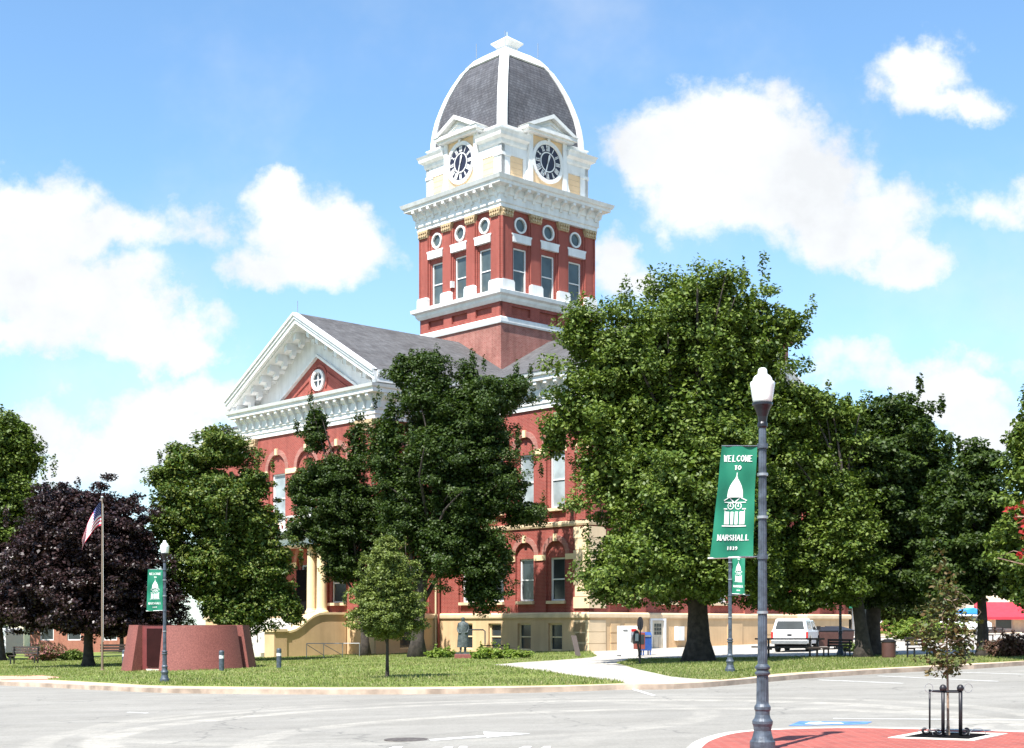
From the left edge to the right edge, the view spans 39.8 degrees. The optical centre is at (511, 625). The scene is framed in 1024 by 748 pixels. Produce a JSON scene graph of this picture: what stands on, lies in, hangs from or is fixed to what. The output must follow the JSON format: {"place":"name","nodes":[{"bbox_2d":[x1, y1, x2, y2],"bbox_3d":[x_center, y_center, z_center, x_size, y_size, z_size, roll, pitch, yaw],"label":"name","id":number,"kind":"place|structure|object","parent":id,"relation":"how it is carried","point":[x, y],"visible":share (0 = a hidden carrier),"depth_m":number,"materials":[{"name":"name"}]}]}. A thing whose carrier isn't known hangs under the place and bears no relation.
{"place":"outdoors","nodes":[
{"label":"outdoors","id":0,"kind":"place"},
{"bbox_2d":[0,675,60,679],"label":"path","id":1,"kind":"structure","parent":0,"point":[21,677],"depth_m":50.93,"materials":[{"name":"beige concrete"}]},
{"bbox_2d":[0,651,623,686],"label":"front lawn","id":2,"kind":"structure","parent":0,"point":[96,655],"depth_m":48.04,"materials":[{"name":"green plant"}]},
{"bbox_2d":[3,628,23,657],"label":"parked van","id":3,"kind":"object","parent":2,"relation":"on","point":[11,640],"visible":0.59,"depth_m":97.76,"materials":[{"name":"white paint"}]},
{"bbox_2d":[3,625,29,648],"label":"brick house","id":4,"kind":"structure","parent":2,"relation":"on","point":[27,640],"depth_m":140.74,"materials":[{"name":"green paint"}]},
{"bbox_2d":[0,518,45,660],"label":"purple tree","id":5,"kind":"object","parent":2,"relation":"on","point":[11,628],"visible":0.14,"depth_m":91.16,"materials":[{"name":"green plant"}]},
{"bbox_2d":[10,646,39,663],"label":"park bench","id":6,"kind":"object","parent":2,"relation":"on","point":[37,652],"visible":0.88,"depth_m":78.08,"materials":[{"name":"grey wood"}]},
{"bbox_2d":[0,404,57,546],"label":"tall tree","id":7,"kind":"object","parent":2,"relation":"on","point":[20,459],"visible":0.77,"depth_m":90.99,"materials":[{"name":"green plant"}]},
{"bbox_2d":[21,641,64,660],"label":"shrub","id":8,"kind":"object","parent":2,"relation":"on","point":[46,651],"visible":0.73,"depth_m":83.97,"materials":[{"name":"pink plant"}]},
{"bbox_2d":[56,648,82,659],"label":"shrub","id":9,"kind":"object","parent":2,"relation":"on","point":[73,654],"visible":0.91,"depth_m":84.94,"materials":[{"name":"green plant"}]},
{"bbox_2d":[0,472,190,666],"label":"purple tree","id":10,"kind":"object","parent":2,"relation":"on","point":[54,567],"visible":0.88,"depth_m":65.94,"materials":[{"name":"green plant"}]},
{"bbox_2d":[100,496,104,669],"bbox_3d":[-17.168,-1.725,59.263,0.200,7.414,0.200,0,0,0],"label":"flagpole","id":11,"kind":"object","parent":2,"relation":"on","point":[102,645],"visible":0.89,"depth_m":59.23,"materials":[{"name":"metal"}]},
{"bbox_2d":[82,502,100,548],"bbox_3d":[-17.615,-4.160,59.209,0.801,2.062,0.236,0,0,-7],"label":"flag","id":12,"kind":"object","parent":11,"relation":"attached to","point":[94,522],"visible":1,"depth_m":59.22,"materials":[{"name":"multicoloured fabric"}]},
{"bbox_2d":[100,644,125,653],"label":"park bench","id":13,"kind":"object","parent":2,"relation":"on","point":[113,648],"visible":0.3,"depth_m":77.44,"materials":[{"name":"brown wood"}]},
{"bbox_2d":[121,625,255,670],"bbox_3d":[-13.334,1.085,58.540,5.599,2.210,5.519,0,0,0],"label":"granite monument","id":14,"kind":"object","parent":2,"relation":"on","point":[193,647],"visible":0.56,"depth_m":56.59,"materials":[{"name":"stone"}]},
{"bbox_2d":[142,626,161,669],"bbox_3d":[-14.288,1.060,56.629,1.600,2.060,0.100,0,0,27],"label":"door panel","id":15,"kind":"structure","parent":14,"relation":"in","point":[144,628],"depth_m":56.78,"materials":[{"name":"red stone"}]},
{"bbox_2d":[219,650,223,670],"bbox_3d":[-11.106,1.392,54.081,0.200,0.890,0.200,0,0,0],"label":"bollard","id":16,"kind":"object","parent":2,"relation":"on","point":[221,660],"visible":0.93,"depth_m":54.00,"materials":[{"name":"grey metal"}]},
{"bbox_2d":[139,422,306,636],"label":"maple tree","id":17,"kind":"object","parent":2,"relation":"on","point":[235,558],"visible":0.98,"depth_m":69.55,"materials":[{"name":"green plant"}]},
{"bbox_2d":[276,648,280,667],"bbox_3d":[-9.303,1.348,56.456,0.200,0.890,0.200,0,0,0],"label":"bollard","id":18,"kind":"object","parent":2,"relation":"on","point":[278,658],"visible":0.92,"depth_m":56.37,"materials":[{"name":"grey metal"}]},
{"bbox_2d":[306,643,359,657],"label":"pipe railing","id":19,"kind":"object","parent":2,"relation":"on","point":[330,648],"visible":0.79,"depth_m":75.43,"materials":[{"name":"grey metal"}]},
{"bbox_2d":[282,388,388,655],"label":"shade tree","id":20,"kind":"object","parent":2,"relation":"on","point":[340,521],"visible":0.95,"depth_m":76.55,"materials":[{"name":"green plant"}]},
{"bbox_2d":[342,533,430,677],"bbox_3d":[-3.732,-0.449,41.646,2.744,4.515,2.660,0,0,0],"label":"ornamental tree","id":21,"kind":"object","parent":2,"relation":"on","point":[391,605],"visible":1,"depth_m":41.14,"materials":[{"name":"green plant"}]},
{"bbox_2d":[423,644,455,657],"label":"weed clump","id":22,"kind":"object","parent":2,"relation":"on","point":[439,652],"visible":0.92,"depth_m":67.42,"materials":[{"name":"green plant"}]},
{"bbox_2d":[356,344,552,656],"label":"shade tree","id":23,"kind":"object","parent":2,"relation":"on","point":[456,449],"visible":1,"depth_m":70.40,"materials":[{"name":"green plant"}]},
{"bbox_2d":[454,617,471,658],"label":"statue","id":24,"kind":"object","parent":2,"relation":"on","point":[463,631],"visible":1,"depth_m":65.29,"materials":[{"name":"grey stone"}]},
{"bbox_2d":[470,640,506,658],"bbox_3d":[-1.027,1.191,63.255,1.693,1.108,1.709,0,0,-33],"label":"weed clump","id":25,"kind":"object","parent":2,"relation":"on","point":[483,652],"visible":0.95,"depth_m":62.85,"materials":[{"name":"green plant"}]},
{"bbox_2d":[500,644,534,658],"bbox_3d":[0.108,1.242,63.167,1.570,0.952,1.651,0,0,-35],"label":"weed clump","id":26,"kind":"object","parent":2,"relation":"on","point":[513,653],"visible":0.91,"depth_m":62.72,"materials":[{"name":"green plant"}]},
{"bbox_2d":[571,635,580,655],"bbox_3d":[2.899,0.923,64.103,0.233,0.950,0.566,0,0,-30],"label":"plank","id":27,"kind":"object","parent":2,"relation":"on","point":[575,645],"visible":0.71,"depth_m":64.08,"materials":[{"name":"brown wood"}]},
{"bbox_2d":[0,632,1021,688],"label":"sidewalk","id":28,"kind":"structure","parent":0,"point":[117,684],"depth_m":38.11,"materials":[{"name":"beige concrete"}]},
{"bbox_2d":[146,540,169,681],"bbox_3d":[-10.724,-0.403,42.818,0.703,4.350,0.285,0,0,0],"label":"street lamp","id":29,"kind":"object","parent":28,"relation":"on","point":[164,547],"visible":0.99,"depth_m":42.77,"materials":[{"name":"grey metal"}]},
{"bbox_2d":[147,569,162,610],"bbox_3d":[-10.815,-1.063,42.800,0.508,1.269,0.088,0,0,-13],"label":"banner","id":30,"kind":"object","parent":29,"relation":"attached to","point":[155,590],"visible":1,"depth_m":42.81,"materials":[{"name":"green fabric"}]},
{"bbox_2d":[848,606,854,636],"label":"brick shop","id":31,"kind":"structure","parent":28,"relation":"on","point":[851,621],"depth_m":104.83,"materials":[{"name":"white paint"}]},
{"bbox_2d":[0,665,1023,747],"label":"road","id":32,"kind":"structure","parent":0,"point":[39,717],"depth_m":25.55,"materials":[{"name":"grey asphalt"}]},
{"bbox_2d":[384,737,427,741],"bbox_3d":[-1.500,1.643,20.247,0.660,0.027,0.660,0,0,0],"label":"manhole cover","id":33,"kind":"object","parent":32,"relation":"on","point":[408,739],"visible":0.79,"depth_m":20.21,"materials":[{"name":"metal"}]},
{"bbox_2d":[429,732,529,740],"bbox_3d":[-0.548,1.607,20.476,0.897,0.035,1.557,0,0,37],"label":"road arrow","id":34,"kind":"object","parent":32,"relation":"on","point":[491,734],"visible":1,"depth_m":20.63,"materials":[{"name":"white paint"}]},
{"bbox_2d":[0,661,1023,693],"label":"kerb","id":35,"kind":"structure","parent":32,"relation":"on","point":[516,689],"depth_m":35.62,"materials":[{"name":"concrete"}]},
{"bbox_2d":[789,721,869,725],"bbox_3d":[4.822,1.481,21.371,1.116,0.032,0.934,0,0,21],"label":"accessible bay paint","id":36,"kind":"object","parent":32,"relation":"on","point":[805,722],"visible":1,"depth_m":21.43,"materials":[{"name":"blue paint"}]},
{"bbox_2d":[687,727,1023,747],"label":"island kerb","id":37,"kind":"structure","parent":32,"relation":"on","point":[700,743],"depth_m":18.13,"materials":[{"name":"concrete"}]},
{"bbox_2d":[833,718,1014,719],"bbox_3d":[6.597,1.438,21.704,3.338,0.073,0.100,0,0,26],"label":"road line","id":38,"kind":"object","parent":32,"relation":"on","point":[953,719],"visible":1,"depth_m":21.56,"materials":[{"name":"white paint"}]},
{"bbox_2d":[0,0,1023,624],"label":"sky","id":39,"kind":"structure","parent":0,"point":[177,176],"materials":[{"name":"blue"}]},
{"bbox_2d":[496,633,1023,683],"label":"driveway","id":40,"kind":"structure","parent":0,"point":[602,664],"depth_m":55.52,"materials":[{"name":"pale concrete"}]},
{"bbox_2d":[617,626,636,655],"bbox_3d":[5.120,0.725,62.513,0.750,1.418,0.690,0,0,-18],"label":"collection box","id":41,"kind":"object","parent":40,"relation":"on","point":[624,641],"visible":0.62,"depth_m":62.30,"materials":[{"name":"white paint"}]},
{"bbox_2d":[622,635,627,653],"bbox_3d":[4.958,0.826,62.223,0.263,0.828,0.014,0,0,-18],"label":"door","id":42,"kind":"structure","parent":41,"relation":"in","point":[624,637],"depth_m":62.22,"materials":[{"name":"white paint"}]},
{"bbox_2d":[633,632,644,656],"bbox_3d":[5.504,0.865,61.149,0.420,1.125,0.375,0,0,-12],"label":"newspaper box","id":43,"kind":"object","parent":40,"relation":"on","point":[642,641],"visible":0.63,"depth_m":60.99,"materials":[{"name":"red metal"}]},
{"bbox_2d":[637,617,642,655],"bbox_3d":[5.235,0.544,57.726,0.060,1.800,0.560,0,0,28],"label":"round sign","id":44,"kind":"object","parent":40,"relation":"on","point":[640,623],"visible":0.89,"depth_m":57.70,"materials":[{"name":"brown metal"}]},
{"bbox_2d":[641,632,651,654],"bbox_3d":[6.024,0.850,63.653,0.416,1.112,0.480,0,0,-12],"label":"mailbox","id":45,"kind":"object","parent":40,"relation":"on","point":[648,641],"visible":0.6,"depth_m":63.47,"materials":[{"name":"blue paint"}]},
{"bbox_2d":[771,618,820,651],"bbox_3d":[13.006,0.428,64.545,1.870,1.495,4.658,0,0,20],"label":"van","id":46,"kind":"object","parent":40,"relation":"on","point":[794,628],"visible":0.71,"depth_m":62.62,"materials":[{"name":"white paint"}]},
{"bbox_2d":[816,627,842,647],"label":"dumpster","id":47,"kind":"object","parent":40,"relation":"on","point":[826,633],"visible":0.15,"depth_m":65.60,"materials":[{"name":"brown metal"}]},
{"bbox_2d":[822,639,852,655],"bbox_3d":[12.155,0.878,52.892,0.385,0.742,1.120,0,0,-40],"label":"park bench","id":48,"kind":"object","parent":40,"relation":"on","point":[845,649],"visible":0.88,"depth_m":52.92,"materials":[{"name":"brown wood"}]},
{"bbox_2d":[825,626,854,647],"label":"dumpster","id":49,"kind":"object","parent":40,"relation":"on","point":[847,633],"visible":0.16,"depth_m":67.80,"materials":[{"name":"brown metal"}]},
{"bbox_2d":[837,605,843,654],"bbox_3d":[12.724,-0.965,55.701,0.703,4.350,0.285,0,0,0],"label":"street lamp","id":50,"kind":"object","parent":40,"relation":"on","point":[840,651],"visible":0.27,"depth_m":55.65,"materials":[{"name":"black metal"}]},
{"bbox_2d":[904,637,934,656],"bbox_3d":[14.450,0.800,50.058,1.200,0.795,0.412,0,0,-35],"label":"park bench","id":51,"kind":"object","parent":40,"relation":"on","point":[907,644],"visible":0.48,"depth_m":50.00,"materials":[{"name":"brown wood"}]},
{"bbox_2d":[941,607,991,634],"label":"parked car","id":52,"kind":"object","parent":40,"relation":"on","point":[971,611],"visible":0.19,"depth_m":99.46,"materials":[{"name":"white paint"}]},
{"bbox_2d":[617,656,1023,679],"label":"side lawn","id":53,"kind":"structure","parent":0,"point":[817,670],"depth_m":41.15,"materials":[{"name":"green plant"}]},
{"bbox_2d":[632,630,640,662],"bbox_3d":[4.374,0.840,49.470,0.305,1.349,0.172,0,0,-10],"label":"phone","id":54,"kind":"object","parent":53,"relation":"on","point":[636,638],"visible":0.94,"depth_m":49.40,"materials":[{"name":"black metal"}]},
{"bbox_2d":[528,250,820,661],"bbox_3d":[5.892,-6.034,50.727,9.998,15.197,9.605,0,0,-41],"label":"maple tree","id":55,"kind":"object","parent":53,"relation":"on","point":[658,411],"visible":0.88,"depth_m":49.82,"materials":[{"name":"green plant"}]},
{"bbox_2d":[725,558,749,671],"bbox_3d":[6.357,-0.803,39.870,0.703,4.350,0.285,0,0,0],"label":"street lamp","id":56,"kind":"object","parent":53,"relation":"on","point":[730,664],"visible":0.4,"depth_m":39.83,"materials":[{"name":"grey metal"}]},
{"bbox_2d":[732,558,744,594],"bbox_3d":[6.377,-1.483,39.860,0.386,1.229,0.071,0,0,12],"label":"banner","id":57,"kind":"object","parent":56,"relation":"hanging from","point":[738,575],"visible":0.81,"depth_m":39.87,"materials":[{"name":"green fabric"}]},
{"bbox_2d":[751,638,828,657],"bbox_3d":[10.224,0.895,52.111,2.400,0.860,1.860,0,0,-4],"label":"picnic table","id":58,"kind":"object","parent":53,"relation":"on","point":[809,647],"visible":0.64,"depth_m":51.70,"materials":[{"name":"brown wood"}]},
{"bbox_2d":[755,376,897,657],"bbox_3d":[11.284,-3.962,51.569,5.485,10.780,4.244,0,0,0],"label":"maple tree","id":59,"kind":"object","parent":53,"relation":"on","point":[841,538],"visible":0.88,"depth_m":50.69,"materials":[{"name":"green plant"}]},
{"bbox_2d":[881,639,895,657],"bbox_3d":[13.352,0.851,50.120,0.525,0.742,0.525,0,0,0],"label":"litter bin","id":60,"kind":"object","parent":53,"relation":"on","point":[889,648],"visible":0.88,"depth_m":49.92,"materials":[{"name":"brown metal"}]},
{"bbox_2d":[913,436,1016,656],"bbox_3d":[16.003,-2.635,48.900,4.605,7.937,4.702,0,0,0],"label":"park tree","id":61,"kind":"object","parent":53,"relation":"on","point":[960,512],"visible":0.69,"depth_m":47.96,"materials":[{"name":"green plant"}]},
{"bbox_2d":[980,384,1023,613],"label":"park tree","id":62,"kind":"object","parent":53,"relation":"on","point":[1007,536],"visible":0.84,"depth_m":44.22,"materials":[{"name":"green plant"}]},
{"bbox_2d":[982,627,1023,656],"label":"shrub","id":63,"kind":"object","parent":53,"relation":"on","point":[1007,645],"visible":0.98,"depth_m":47.08,"materials":[{"name":"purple plant"}]},
{"bbox_2d":[702,728,1023,747],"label":"brick paving","id":64,"kind":"structure","parent":0,"point":[836,738],"depth_m":16.90,"materials":[{"name":"red brick"}]},
{"bbox_2d":[722,368,774,747],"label":"street lamp","id":65,"kind":"object","parent":64,"relation":"on","point":[762,384],"visible":1,"depth_m":15.85,"materials":[{"name":"grey metal"}]},
{"bbox_2d":[708,446,756,558],"bbox_3d":[2.465,-1.378,15.888,0.572,1.269,0.106,0,0,-12],"label":"banner","id":66,"kind":"object","parent":65,"relation":"hanging from","point":[733,531],"visible":1,"depth_m":15.91,"materials":[{"name":"green fabric"}]},
{"bbox_2d":[888,731,1007,740],"bbox_3d":[5.309,1.349,17.216,1.075,0.063,1.075,0,0,39],"label":"tree pit edging","id":67,"kind":"object","parent":64,"relation":"on","point":[970,739],"visible":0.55,"depth_m":17.02,"materials":[{"name":"concrete"}]},
{"bbox_2d":[905,732,989,738],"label":"tree pit soil","id":68,"kind":"object","parent":67,"relation":"in","point":[953,735],"visible":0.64,"depth_m":17.17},
{"bbox_2d":[906,538,984,734],"bbox_3d":[5.302,0.257,17.271,0.963,2.670,0.858,0,0,0],"label":"sapling","id":69,"kind":"object","parent":68,"relation":"on","point":[949,611],"visible":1,"depth_m":17.25,"materials":[{"name":"green plant"}]},
{"bbox_2d":[916,683,985,735],"bbox_3d":[5.315,1.020,17.201,0.847,0.630,0.299,0,0,0],"label":"tree guard","id":70,"kind":"object","parent":68,"relation":"on","point":[943,688],"visible":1,"depth_m":17.08,"materials":[{"name":"black metal"}]},
{"bbox_2d":[998,500,1023,564],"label":"red leaved tree","id":71,"kind":"object","parent":64,"relation":"on","point":[1019,553],"visible":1,"depth_m":14.67,"materials":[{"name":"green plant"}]},
{"bbox_2d":[988,627,1002,639],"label":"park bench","id":72,"kind":"object","parent":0,"point":[992,629],"visible":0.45,"depth_m":76.12,"materials":[{"name":"wood"}]},
{"bbox_3d":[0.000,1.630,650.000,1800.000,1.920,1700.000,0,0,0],"label":"ground","id":73,"kind":"structure","parent":0,"visible":0},
{"bbox_2d":[30,627,126,651],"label":"brick house","id":74,"kind":"structure","parent":73,"relation":"on","point":[67,642],"depth_m":125.00,"materials":[{"name":"red brick"}]},
{"bbox_2d":[40,627,53,639],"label":"window","id":75,"kind":"structure","parent":74,"relation":"in","point":[50,636],"depth_m":125.15,"materials":[{"name":"grey glass"}]},
{"bbox_2d":[68,634,80,639],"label":"window","id":76,"kind":"structure","parent":74,"relation":"in","point":[70,637],"depth_m":125.15,"materials":[{"name":"white paint"}]},
{"bbox_2d":[188,36,851,656],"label":"courthouse","id":77,"kind":"structure","parent":73,"relation":"on","point":[506,212],"depth_m":90.17,"materials":[{"name":"red brick"}]},
{"bbox_2d":[274,473,284,525],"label":"window","id":78,"kind":"structure","parent":77,"relation":"in","point":[279,479],"depth_m":88.79,"materials":[{"name":"grey glass"}]},
{"bbox_2d":[296,570,306,613],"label":"entrance door","id":79,"kind":"structure","parent":77,"relation":"in","point":[301,575],"depth_m":86.27,"materials":[{"name":"black glass"}]},
{"bbox_2d":[311,369,324,390],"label":"round window","id":80,"kind":"structure","parent":77,"relation":"in","point":[318,376],"depth_m":86.82,"materials":[{"name":"white glass"}]},
{"bbox_2d":[328,580,346,605],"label":"window","id":81,"kind":"structure","parent":77,"relation":"in","point":[338,589],"depth_m":84.17,"materials":[{"name":"grey glass"}]},
{"bbox_2d":[400,631,411,648],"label":"window","id":82,"kind":"structure","parent":77,"relation":"in","point":[404,644],"depth_m":82.80,"materials":[{"name":"black glass"}]},
{"bbox_2d":[431,233,441,248],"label":"round window","id":83,"kind":"structure","parent":77,"relation":"in","point":[436,241],"depth_m":96.48,"materials":[{"name":"white paint"}]},
{"bbox_2d":[433,262,442,304],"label":"tower window","id":84,"kind":"structure","parent":77,"relation":"in","point":[437,268],"depth_m":96.64,"materials":[{"name":"grey glass"}]},
{"bbox_2d":[455,225,465,241],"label":"round window","id":85,"kind":"structure","parent":77,"relation":"in","point":[460,232],"depth_m":94.63,"materials":[{"name":"white paint"}]},
{"bbox_2d":[456,255,465,298],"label":"tower window","id":86,"kind":"structure","parent":77,"relation":"in","point":[460,261],"depth_m":94.89,"materials":[{"name":"grey glass"}]},
{"bbox_2d":[462,623,471,648],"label":"window","id":87,"kind":"structure","parent":77,"relation":"in","point":[470,624],"depth_m":82.28,"materials":[{"name":"beige paint"}]},
{"bbox_2d":[479,218,489,233],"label":"round window","id":88,"kind":"structure","parent":77,"relation":"in","point":[484,225],"depth_m":92.85,"materials":[{"name":"white paint"}]},
{"bbox_2d":[480,248,490,292],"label":"tower window","id":89,"kind":"structure","parent":77,"relation":"in","point":[485,255],"depth_m":93.03,"materials":[{"name":"grey glass"}]},
{"bbox_2d":[490,623,500,649],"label":"window","id":90,"kind":"structure","parent":77,"relation":"in","point":[495,628],"depth_m":80.69,"materials":[{"name":"beige paint"}]},
{"bbox_2d":[513,248,525,292],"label":"tower window","id":91,"kind":"structure","parent":77,"relation":"in","point":[519,256],"depth_m":92.98,"materials":[{"name":"grey glass"}]},
{"bbox_2d":[514,217,526,233],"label":"round window","id":92,"kind":"structure","parent":77,"relation":"in","point":[520,226],"depth_m":92.83,"materials":[{"name":"white paint"}]},
{"bbox_2d":[515,559,534,603],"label":"window","id":93,"kind":"structure","parent":77,"relation":"in","point":[527,565],"depth_m":78.86,"materials":[{"name":"grey glass"}]},
{"bbox_2d":[520,623,530,649],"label":"window","id":94,"kind":"structure","parent":77,"relation":"in","point":[525,628],"depth_m":78.86,"materials":[{"name":"grey glass"}]},
{"bbox_2d":[521,454,533,502],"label":"window","id":95,"kind":"structure","parent":77,"relation":"in","point":[529,496],"depth_m":78.80,"materials":[{"name":"grey glass"}]},
{"bbox_2d":[541,255,552,298],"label":"tower window","id":96,"kind":"structure","parent":77,"relation":"in","point":[546,262],"depth_m":94.73,"materials":[{"name":"grey glass"}]},
{"bbox_2d":[542,225,554,240],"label":"round window","id":97,"kind":"structure","parent":77,"relation":"in","point":[548,234],"depth_m":94.56,"materials":[{"name":"white paint"}]},
{"bbox_2d":[550,623,561,650],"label":"window","id":98,"kind":"structure","parent":77,"relation":"in","point":[555,628],"depth_m":77.05,"materials":[{"name":"grey glass"}]},
{"bbox_2d":[546,557,565,603],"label":"window","id":99,"kind":"structure","parent":77,"relation":"in","point":[558,564],"depth_m":77.05,"materials":[{"name":"grey glass"}]},
{"bbox_2d":[547,450,564,511],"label":"window","id":100,"kind":"structure","parent":77,"relation":"in","point":[558,468],"depth_m":77.11,"materials":[{"name":"grey glass"}]},
{"bbox_2d":[569,262,579,304],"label":"tower window","id":101,"kind":"structure","parent":77,"relation":"in","point":[574,268],"depth_m":96.48,"materials":[{"name":"grey glass"}]},
{"bbox_2d":[569,232,580,247],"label":"round window","id":102,"kind":"structure","parent":77,"relation":"in","point":[574,238],"depth_m":96.31,"materials":[{"name":"white paint"}]},
{"bbox_2d":[652,621,662,647],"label":"side door","id":103,"kind":"structure","parent":77,"relation":"in","point":[657,626],"depth_m":79.69,"materials":[{"name":"grey paint"}]},
{"bbox_2d":[841,372,961,655],"bbox_3d":[14.433,-4.125,53.700,6.769,11.052,6.052,0,0,0],"label":"dense tree","id":104,"kind":"object","parent":73,"relation":"on","point":[904,450],"visible":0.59,"depth_m":52.38,"materials":[{"name":"green plant"}]},
{"bbox_2d":[880,605,958,632],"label":"distant tree","id":105,"kind":"object","parent":73,"relation":"on","point":[887,613],"visible":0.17,"depth_m":110.68,"materials":[{"name":"green plant"}]},
{"bbox_2d":[880,614,962,640],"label":"shrub","id":106,"kind":"object","parent":73,"relation":"on","point":[900,631],"visible":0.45,"depth_m":83.60,"materials":[{"name":"green plant"}]},
{"bbox_2d":[956,591,1023,631],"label":"cream shop","id":107,"kind":"structure","parent":73,"relation":"on","point":[1008,616],"depth_m":111.73,"materials":[{"name":"red paint"}]},
{"bbox_2d":[995,620,1012,629],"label":"window","id":108,"kind":"structure","parent":107,"relation":"in","point":[1006,624],"depth_m":112.13,"materials":[{"name":"grey glass"}]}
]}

